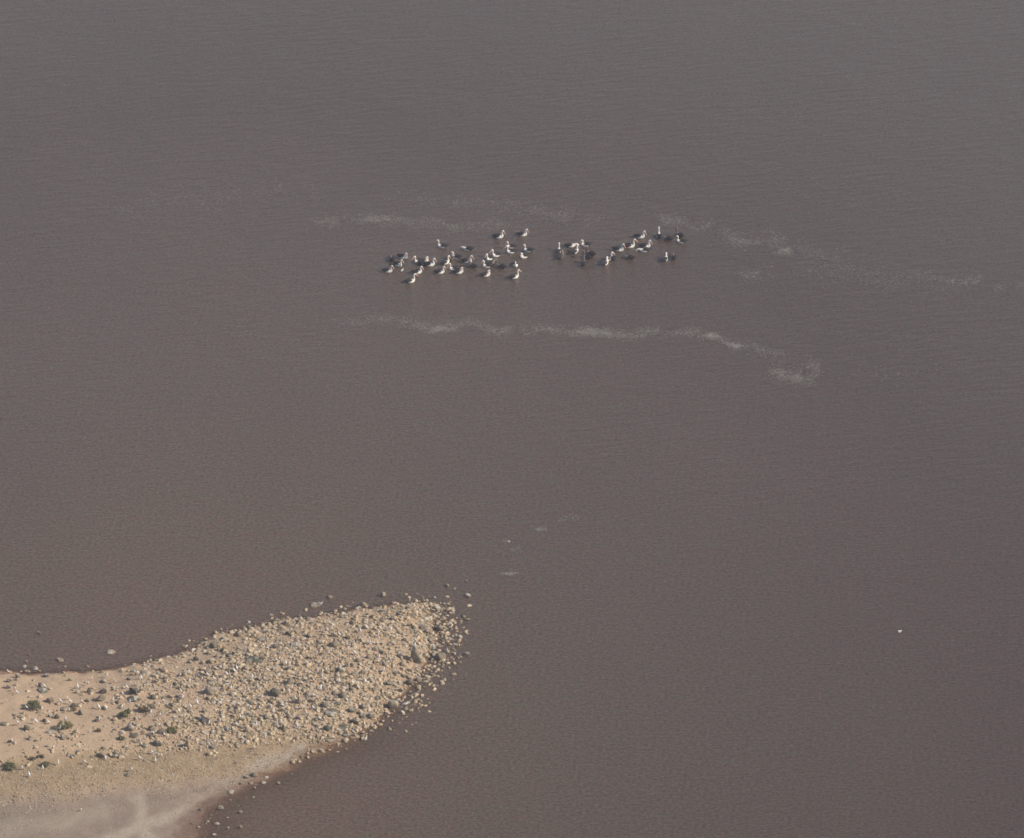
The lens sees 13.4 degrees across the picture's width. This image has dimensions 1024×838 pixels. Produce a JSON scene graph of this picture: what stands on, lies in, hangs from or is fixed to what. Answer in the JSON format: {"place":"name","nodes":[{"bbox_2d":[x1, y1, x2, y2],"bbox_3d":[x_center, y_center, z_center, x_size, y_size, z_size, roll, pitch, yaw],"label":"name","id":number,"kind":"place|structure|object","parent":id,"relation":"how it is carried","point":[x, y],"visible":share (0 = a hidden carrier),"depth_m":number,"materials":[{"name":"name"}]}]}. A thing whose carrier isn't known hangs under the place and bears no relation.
{"place":"outdoors","nodes":[
{"label":"outdoors","id":0,"kind":"place"},
{"bbox_2d":[0,600,437,837],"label":"sand","id":1,"kind":"structure","parent":0,"point":[129,822],"depth_m":324.42,"materials":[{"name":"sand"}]},
{"bbox_2d":[4,761,16,769],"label":"bush","id":2,"kind":"object","parent":1,"relation":"on","point":[8,764],"visible":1,"depth_m":322.01,"materials":[{"name":"green plant"}]},
{"bbox_2d":[23,725,29,730],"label":"rock","id":3,"kind":"object","parent":1,"relation":"on","point":[26,727],"visible":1,"depth_m":326.24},
{"bbox_2d":[26,699,41,709],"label":"bush","id":4,"kind":"object","parent":1,"relation":"on","point":[36,704],"visible":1,"depth_m":329.28,"materials":[{"name":"green plant"}]},
{"bbox_2d":[38,687,47,692],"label":"rock","id":5,"kind":"object","parent":1,"relation":"on","point":[42,689],"visible":1,"depth_m":331.80,"materials":[{"name":"stone"}]},
{"bbox_2d":[41,761,49,766],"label":"bush","id":6,"kind":"object","parent":1,"relation":"on","point":[44,763],"visible":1,"depth_m":322.25,"materials":[{"name":"green plant"}]},
{"bbox_2d":[44,730,53,733],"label":"rock","id":7,"kind":"object","parent":1,"relation":"on","point":[49,731],"visible":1,"depth_m":326.06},
{"bbox_2d":[46,697,53,702],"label":"rock","id":8,"kind":"object","parent":1,"relation":"on","point":[50,699],"visible":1,"depth_m":330.14,"materials":[{"name":"stone"}]},
{"bbox_2d":[57,720,72,729],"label":"bush","id":9,"kind":"object","parent":1,"relation":"on","point":[66,725],"visible":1,"depth_m":326.46,"materials":[{"name":"green plant"}]},
{"bbox_2d":[96,752,103,757],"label":"rock","id":10,"kind":"object","parent":1,"relation":"on","point":[100,754],"visible":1,"depth_m":323.39,"materials":[{"name":"stone"}]},
{"bbox_2d":[95,694,105,700],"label":"rock","id":11,"kind":"object","parent":1,"relation":"on","point":[101,697],"visible":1,"depth_m":330.20,"materials":[{"name":"stone"}]},
{"bbox_2d":[99,688,106,693],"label":"rock","id":12,"kind":"object","parent":1,"relation":"on","point":[103,690],"visible":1,"depth_m":331.36,"materials":[{"name":"stone"}]},
{"bbox_2d":[111,753,120,756],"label":"rock","id":13,"kind":"object","parent":1,"relation":"on","point":[115,754],"visible":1,"depth_m":323.65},
{"bbox_2d":[119,708,130,717],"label":"bush","id":14,"kind":"object","parent":1,"relation":"on","point":[125,712],"visible":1,"depth_m":327.96,"materials":[{"name":"green plant"}]},
{"bbox_2d":[126,724,134,730],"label":"rock","id":15,"kind":"object","parent":1,"relation":"on","point":[130,727],"visible":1,"depth_m":326.20,"materials":[{"name":"stone"}]},
{"bbox_2d":[129,687,137,694],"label":"rock","id":16,"kind":"object","parent":1,"relation":"on","point":[133,690],"visible":1,"depth_m":330.99,"materials":[{"name":"stone"}]},
{"bbox_2d":[129,733,138,736],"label":"rock","id":17,"kind":"object","parent":1,"relation":"on","point":[134,735],"visible":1,"depth_m":325.55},
{"bbox_2d":[128,696,140,700],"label":"rock","id":18,"kind":"object","parent":1,"relation":"on","point":[135,698],"visible":1,"depth_m":330.30,"materials":[{"name":"stone"}]},
{"bbox_2d":[138,704,152,711],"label":"bush","id":19,"kind":"object","parent":1,"relation":"on","point":[142,708],"visible":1,"depth_m":328.79,"materials":[{"name":"green plant"}]},
{"bbox_2d":[153,740,161,746],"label":"rock","id":20,"kind":"object","parent":1,"relation":"on","point":[156,743],"visible":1,"depth_m":324.77,"materials":[{"name":"stone"}]},
{"bbox_2d":[166,726,177,732],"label":"bush","id":21,"kind":"object","parent":1,"relation":"on","point":[168,730],"visible":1,"depth_m":326.06,"materials":[{"name":"green plant"}]},
{"bbox_2d":[185,739,190,746],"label":"rock","id":22,"kind":"object","parent":1,"relation":"on","point":[187,743],"visible":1,"depth_m":324.78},
{"bbox_2d":[201,713,212,722],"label":"rock","id":23,"kind":"object","parent":1,"relation":"on","point":[205,718],"visible":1,"depth_m":327.09,"materials":[{"name":"stone"}]},
{"bbox_2d":[205,686,217,694],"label":"rock","id":24,"kind":"object","parent":1,"relation":"on","point":[210,690],"visible":1,"depth_m":331.02,"materials":[{"name":"stone"}]},
{"bbox_2d":[209,641,217,647],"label":"rock","id":25,"kind":"object","parent":1,"relation":"on","point":[214,644],"visible":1,"depth_m":338.17,"materials":[{"name":"stone"}]},
{"bbox_2d":[1,593,471,767],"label":"rubble","id":26,"kind":"object","parent":1,"relation":"on","point":[277,716],"visible":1,"depth_m":333.00,"materials":[{"name":"stone"}]},
{"bbox_2d":[235,630,242,636],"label":"rock","id":27,"kind":"object","parent":1,"relation":"on","point":[238,633],"visible":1,"depth_m":339.89,"materials":[{"name":"stone"}]},
{"bbox_2d":[244,727,251,732],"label":"rock","id":28,"kind":"object","parent":1,"relation":"on","point":[248,729],"visible":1,"depth_m":326.54,"materials":[{"name":"stone"}]},
{"bbox_2d":[247,656,260,663],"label":"rock","id":29,"kind":"object","parent":1,"relation":"on","point":[255,659],"visible":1,"depth_m":335.36,"materials":[{"name":"stone"}]},
{"bbox_2d":[269,688,280,696],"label":"rock","id":30,"kind":"object","parent":1,"relation":"on","point":[275,692],"visible":1,"depth_m":330.72,"materials":[{"name":"stone"}]},
{"bbox_2d":[286,677,292,684],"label":"rock","id":31,"kind":"object","parent":1,"relation":"on","point":[289,680],"visible":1,"depth_m":332.13,"materials":[{"name":"stone"}]},
{"bbox_2d":[291,642,301,646],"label":"rock","id":32,"kind":"object","parent":1,"relation":"on","point":[298,643],"visible":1,"depth_m":337.63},
{"bbox_2d":[296,696,301,703],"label":"rock","id":33,"kind":"object","parent":1,"relation":"on","point":[299,700],"visible":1,"depth_m":329.92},
{"bbox_2d":[323,724,331,731],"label":"rock","id":34,"kind":"object","parent":1,"relation":"on","point":[328,727],"visible":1,"depth_m":327.35,"materials":[{"name":"stone"}]},
{"bbox_2d":[324,737,333,741],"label":"rock","id":35,"kind":"object","parent":1,"relation":"on","point":[329,739],"visible":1,"depth_m":326.68,"materials":[{"name":"stone"}]},
{"bbox_2d":[324,707,338,716],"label":"rock","id":36,"kind":"object","parent":1,"relation":"on","point":[331,712],"visible":1,"depth_m":329.14,"materials":[{"name":"stone"}]},
{"bbox_2d":[330,640,339,646],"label":"rock","id":37,"kind":"object","parent":1,"relation":"on","point":[335,643],"visible":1,"depth_m":337.24,"materials":[{"name":"stone"}]},
{"bbox_2d":[336,667,343,672],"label":"rock","id":38,"kind":"object","parent":1,"relation":"on","point":[340,669],"visible":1,"depth_m":333.95,"materials":[{"name":"stone"}]},
{"bbox_2d":[339,692,347,697],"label":"rock","id":39,"kind":"object","parent":1,"relation":"on","point":[343,694],"visible":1,"depth_m":330.99,"materials":[{"name":"stone"}]},
{"bbox_2d":[339,723,348,730],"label":"rock","id":40,"kind":"object","parent":1,"relation":"on","point":[342,726],"visible":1,"depth_m":327.95,"materials":[{"name":"stone"}]},
{"bbox_2d":[348,707,356,711],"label":"rock","id":41,"kind":"object","parent":1,"relation":"on","point":[352,709],"visible":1,"depth_m":329.63,"materials":[{"name":"stone"}]},
{"bbox_2d":[350,717,358,723],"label":"rock","id":42,"kind":"object","parent":1,"relation":"on","point":[354,720],"visible":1,"depth_m":328.40,"materials":[{"name":"stone"}]},
{"bbox_2d":[366,712,373,718],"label":"rock","id":43,"kind":"object","parent":1,"relation":"on","point":[370,715],"visible":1,"depth_m":329.29,"materials":[{"name":"stone"}]},
{"bbox_2d":[385,680,393,684],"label":"rock","id":44,"kind":"object","parent":1,"relation":"on","point":[389,682],"visible":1,"depth_m":333.33,"materials":[{"name":"stone"}]},
{"bbox_2d":[388,700,398,707],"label":"rock","id":45,"kind":"object","parent":1,"relation":"on","point":[393,703],"visible":1,"depth_m":330.85,"materials":[{"name":"stone"}]},
{"bbox_2d":[406,679,412,685],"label":"rock","id":46,"kind":"object","parent":1,"relation":"on","point":[409,682],"visible":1,"depth_m":333.70,"materials":[{"name":"stone"}]},
{"bbox_2d":[408,646,422,662],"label":"rock","id":47,"kind":"object","parent":1,"relation":"on","point":[415,656],"visible":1,"depth_m":336.32,"materials":[{"name":"stone"}]},
{"bbox_2d":[415,677,421,681],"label":"rock","id":48,"kind":"object","parent":1,"relation":"on","point":[418,679],"visible":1,"depth_m":334.20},
{"bbox_2d":[420,625,430,629],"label":"rock","id":49,"kind":"object","parent":1,"relation":"on","point":[423,627],"visible":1,"depth_m":340.96,"materials":[{"name":"stone"}]},
{"bbox_2d":[426,637,436,641],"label":"rock","id":50,"kind":"object","parent":1,"relation":"on","point":[429,639],"visible":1,"depth_m":339.53,"materials":[{"name":"stone"}]},
{"bbox_2d":[427,643,436,649],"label":"rock","id":51,"kind":"object","parent":1,"relation":"on","point":[434,646],"visible":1,"depth_m":338.69,"materials":[{"name":"stone"}]},
{"bbox_2d":[436,624,442,630],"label":"rock","id":52,"kind":"object","parent":1,"relation":"on","point":[439,627],"visible":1,"depth_m":341.01,"materials":[{"name":"stone"}]},
{"bbox_2d":[436,652,445,659],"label":"rock","id":53,"kind":"object","parent":1,"relation":"on","point":[440,655],"visible":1,"depth_m":337.03,"materials":[{"name":"stone"}]},
{"bbox_2d":[0,0,1023,837],"bbox_3d":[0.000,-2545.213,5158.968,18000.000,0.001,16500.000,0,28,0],"label":"water","id":54,"kind":"structure","parent":0,"point":[718,592],"depth_m":377.24,"materials":[{"name":"liquid"}]},
{"bbox_2d":[107,649,115,653],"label":"rock","id":55,"kind":"object","parent":54,"relation":"in","point":[110,651],"visible":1,"depth_m":338.08,"materials":[{"name":"stone"}]},
{"bbox_2d":[310,602,320,607],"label":"rock","id":56,"kind":"object","parent":54,"relation":"in","point":[314,605],"visible":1,"depth_m":344.34,"materials":[{"name":"stone"}]},
{"bbox_2d":[106,169,612,228],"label":"foam","id":57,"kind":"object","parent":54,"relation":"on","point":[389,199],"visible":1,"depth_m":410.13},
{"bbox_2d":[381,265,393,272],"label":"pelican","id":58,"kind":"object","parent":54,"relation":"on","point":[387,270],"visible":1,"depth_m":397.04,"materials":[{"name":"white"}]},
{"bbox_2d":[392,259,403,266],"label":"pelican","id":59,"kind":"object","parent":54,"relation":"on","point":[397,264],"visible":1,"depth_m":398.12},
{"bbox_2d":[396,253,407,258],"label":"pelican","id":60,"kind":"object","parent":54,"relation":"on","point":[402,256],"visible":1,"depth_m":399.51,"materials":[{"name":"grey"}]},
{"bbox_2d":[403,273,417,282],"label":"pelican","id":61,"kind":"object","parent":54,"relation":"on","point":[409,280],"visible":1,"depth_m":395.19,"materials":[{"name":"white"}]},
{"bbox_2d":[304,208,525,233],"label":"foam","id":62,"kind":"object","parent":54,"relation":"on","point":[377,219],"visible":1,"depth_m":406.48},
{"bbox_2d":[410,266,423,273],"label":"pelican","id":63,"kind":"object","parent":54,"relation":"on","point":[416,271],"visible":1,"depth_m":396.82,"materials":[{"name":"white"}]},
{"bbox_2d":[412,256,423,263],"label":"pelican","id":64,"kind":"object","parent":54,"relation":"on","point":[416,260],"visible":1,"depth_m":398.76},
{"bbox_2d":[416,256,428,264],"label":"pelican","id":65,"kind":"object","parent":54,"relation":"on","point":[421,261],"visible":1,"depth_m":398.56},
{"bbox_2d":[422,258,436,266],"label":"pelican","id":66,"kind":"object","parent":54,"relation":"on","point":[428,264],"visible":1,"depth_m":398.17,"materials":[{"name":"white"}]},
{"bbox_2d":[433,266,445,273],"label":"pelican","id":67,"kind":"object","parent":54,"relation":"on","point":[438,271],"visible":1,"depth_m":396.80,"materials":[{"name":"white"}]},
{"bbox_2d":[434,240,448,247],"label":"pelican","id":68,"kind":"object","parent":54,"relation":"on","point":[443,245],"visible":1,"depth_m":401.58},
{"bbox_2d":[439,255,450,264],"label":"pelican","id":69,"kind":"object","parent":54,"relation":"on","point":[443,262],"visible":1,"depth_m":398.58,"materials":[{"name":"white"}]},
{"bbox_2d":[447,263,460,269],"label":"pelican","id":70,"kind":"object","parent":54,"relation":"on","point":[454,267],"visible":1,"depth_m":397.38,"materials":[{"name":"white"}]},
{"bbox_2d":[450,252,462,258],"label":"pelican","id":71,"kind":"object","parent":54,"relation":"on","point":[456,256],"visible":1,"depth_m":399.53,"materials":[{"name":"grey"}]},
{"bbox_2d":[451,267,463,273],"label":"pelican","id":72,"kind":"object","parent":54,"relation":"on","point":[456,271],"visible":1,"depth_m":396.80,"materials":[{"name":"white"}]},
{"bbox_2d":[459,246,474,250],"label":"pelican","id":73,"kind":"object","parent":54,"relation":"on","point":[468,248],"visible":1,"depth_m":401.09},
{"bbox_2d":[460,255,473,262],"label":"pelican","id":74,"kind":"object","parent":54,"relation":"on","point":[465,260],"visible":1,"depth_m":398.77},
{"bbox_2d":[468,260,477,267],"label":"pelican","id":75,"kind":"object","parent":54,"relation":"on","point":[472,265],"visible":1,"depth_m":397.96,"materials":[{"name":"grey"}]},
{"bbox_2d":[479,270,490,276],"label":"pelican","id":76,"kind":"object","parent":54,"relation":"on","point":[484,274],"visible":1,"depth_m":396.32,"materials":[{"name":"white"}]},
{"bbox_2d":[480,260,494,267],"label":"pelican","id":77,"kind":"object","parent":54,"relation":"on","point":[487,265],"visible":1,"depth_m":397.91,"materials":[{"name":"white"}]},
{"bbox_2d":[485,254,493,260],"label":"pelican","id":78,"kind":"object","parent":54,"relation":"on","point":[489,257],"visible":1,"depth_m":399.26,"materials":[{"name":"white"}]},
{"bbox_2d":[485,259,496,263],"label":"pelican","id":79,"kind":"object","parent":54,"relation":"on","point":[491,261],"visible":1,"depth_m":398.58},
{"bbox_2d":[489,249,502,256],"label":"pelican","id":80,"kind":"object","parent":54,"relation":"on","point":[496,254],"visible":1,"depth_m":399.88,"materials":[{"name":"white"}]},
{"bbox_2d":[491,230,505,238],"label":"pelican","id":81,"kind":"object","parent":54,"relation":"on","point":[498,236],"visible":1,"depth_m":403.37,"materials":[{"name":"white"}]},
{"bbox_2d":[494,263,506,268],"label":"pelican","id":82,"kind":"object","parent":54,"relation":"on","point":[501,266],"visible":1,"depth_m":397.76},
{"bbox_2d":[504,245,517,253],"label":"pelican","id":83,"kind":"object","parent":54,"relation":"on","point":[511,250],"visible":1,"depth_m":400.55,"materials":[{"name":"white"}]},
{"bbox_2d":[505,241,517,248],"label":"pelican","id":84,"kind":"object","parent":54,"relation":"on","point":[510,246],"visible":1,"depth_m":401.44,"materials":[{"name":"white"}]},
{"bbox_2d":[507,269,521,278],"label":"pelican","id":85,"kind":"object","parent":54,"relation":"on","point":[512,276],"visible":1,"depth_m":395.93,"materials":[{"name":"white"}]},
{"bbox_2d":[515,229,528,236],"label":"pelican","id":86,"kind":"object","parent":54,"relation":"on","point":[522,234],"visible":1,"depth_m":403.77,"materials":[{"name":"white"}]},
{"bbox_2d":[520,253,529,258],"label":"pelican","id":87,"kind":"object","parent":54,"relation":"on","point":[523,256],"visible":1,"depth_m":399.65,"materials":[{"name":"white"}]},
{"bbox_2d":[522,244,534,251],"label":"pelican","id":88,"kind":"object","parent":54,"relation":"on","point":[529,249],"visible":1,"depth_m":400.82,"materials":[{"name":"white"}]},
{"bbox_2d":[500,513,576,575],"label":"foam","id":89,"kind":"object","parent":54,"relation":"on","point":[521,549],"visible":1,"depth_m":352.44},
{"bbox_2d":[556,242,560,252],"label":"pelican","id":90,"kind":"object","parent":54,"relation":"on","point":[558,250],"visible":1,"depth_m":400.68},
{"bbox_2d":[557,250,563,258],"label":"pelican","id":91,"kind":"object","parent":54,"relation":"on","point":[560,256],"visible":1,"depth_m":399.65,"materials":[{"name":"grey"}]},
{"bbox_2d":[564,243,577,247],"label":"pelican","id":92,"kind":"object","parent":54,"relation":"on","point":[570,245],"visible":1,"depth_m":401.73,"materials":[{"name":"white"}]},
{"bbox_2d":[570,244,578,253],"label":"pelican","id":93,"kind":"object","parent":54,"relation":"on","point":[574,251],"visible":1,"depth_m":400.58,"materials":[{"name":"white"}]},
{"bbox_2d":[581,256,585,265],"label":"pelican","id":94,"kind":"object","parent":54,"relation":"on","point":[583,262],"visible":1,"depth_m":398.36,"materials":[{"name":"grey"}]},
{"bbox_2d":[580,240,592,246],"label":"pelican","id":95,"kind":"object","parent":54,"relation":"on","point":[585,244],"visible":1,"depth_m":401.83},
{"bbox_2d":[581,250,593,258],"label":"pelican","id":96,"kind":"object","parent":54,"relation":"on","point":[588,256],"visible":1,"depth_m":399.56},
{"bbox_2d":[584,246,595,255],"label":"pelican","id":97,"kind":"object","parent":54,"relation":"on","point":[592,253],"visible":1,"depth_m":400.19,"materials":[{"name":"grey"}]},
{"bbox_2d":[600,256,607,265],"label":"pelican","id":98,"kind":"object","parent":54,"relation":"on","point":[603,262],"visible":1,"depth_m":398.36,"materials":[{"name":"white"}]},
{"bbox_2d":[611,244,625,251],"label":"pelican","id":99,"kind":"object","parent":54,"relation":"on","point":[617,248],"visible":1,"depth_m":400.92,"materials":[{"name":"white"}]},
{"bbox_2d":[621,255,636,259],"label":"pelican","id":100,"kind":"object","parent":54,"relation":"on","point":[629,257],"visible":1,"depth_m":399.43,"materials":[{"name":"grey"}]},
{"bbox_2d":[624,239,637,247],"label":"pelican","id":101,"kind":"object","parent":54,"relation":"on","point":[628,245],"visible":1,"depth_m":401.55,"materials":[{"name":"white"}]},
{"bbox_2d":[633,231,646,238],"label":"pelican","id":102,"kind":"object","parent":54,"relation":"on","point":[639,236],"visible":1,"depth_m":403.37,"materials":[{"name":"white"}]},
{"bbox_2d":[636,247,651,251],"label":"pelican","id":103,"kind":"object","parent":54,"relation":"on","point":[645,249],"visible":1,"depth_m":400.83,"materials":[{"name":"white"}]},
{"bbox_2d":[638,240,651,247],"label":"pelican","id":104,"kind":"object","parent":54,"relation":"on","point":[642,245],"visible":1,"depth_m":401.56,"materials":[{"name":"white"}]},
{"bbox_2d":[331,310,958,387],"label":"foam","id":105,"kind":"object","parent":54,"relation":"on","point":[590,329],"visible":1,"depth_m":386.48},
{"bbox_2d":[657,226,662,237],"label":"pelican","id":106,"kind":"object","parent":54,"relation":"on","point":[659,235],"visible":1,"depth_m":403.45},
{"bbox_2d":[662,252,667,261],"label":"pelican","id":107,"kind":"object","parent":54,"relation":"on","point":[665,259],"visible":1,"depth_m":399.13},
{"bbox_2d":[660,236,673,240],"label":"pelican","id":108,"kind":"object","parent":54,"relation":"on","point":[667,238],"visible":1,"depth_m":402.99,"materials":[{"name":"grey"}]},
{"bbox_2d":[674,227,683,237],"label":"pelican","id":109,"kind":"object","parent":54,"relation":"on","point":[680,234],"visible":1,"depth_m":403.61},
{"bbox_2d":[675,235,687,242],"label":"pelican","id":110,"kind":"object","parent":54,"relation":"on","point":[682,240],"visible":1,"depth_m":402.47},
{"bbox_2d":[654,213,1023,295],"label":"foam","id":111,"kind":"object","parent":54,"relation":"on","point":[787,249],"visible":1,"depth_m":400.45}
]}

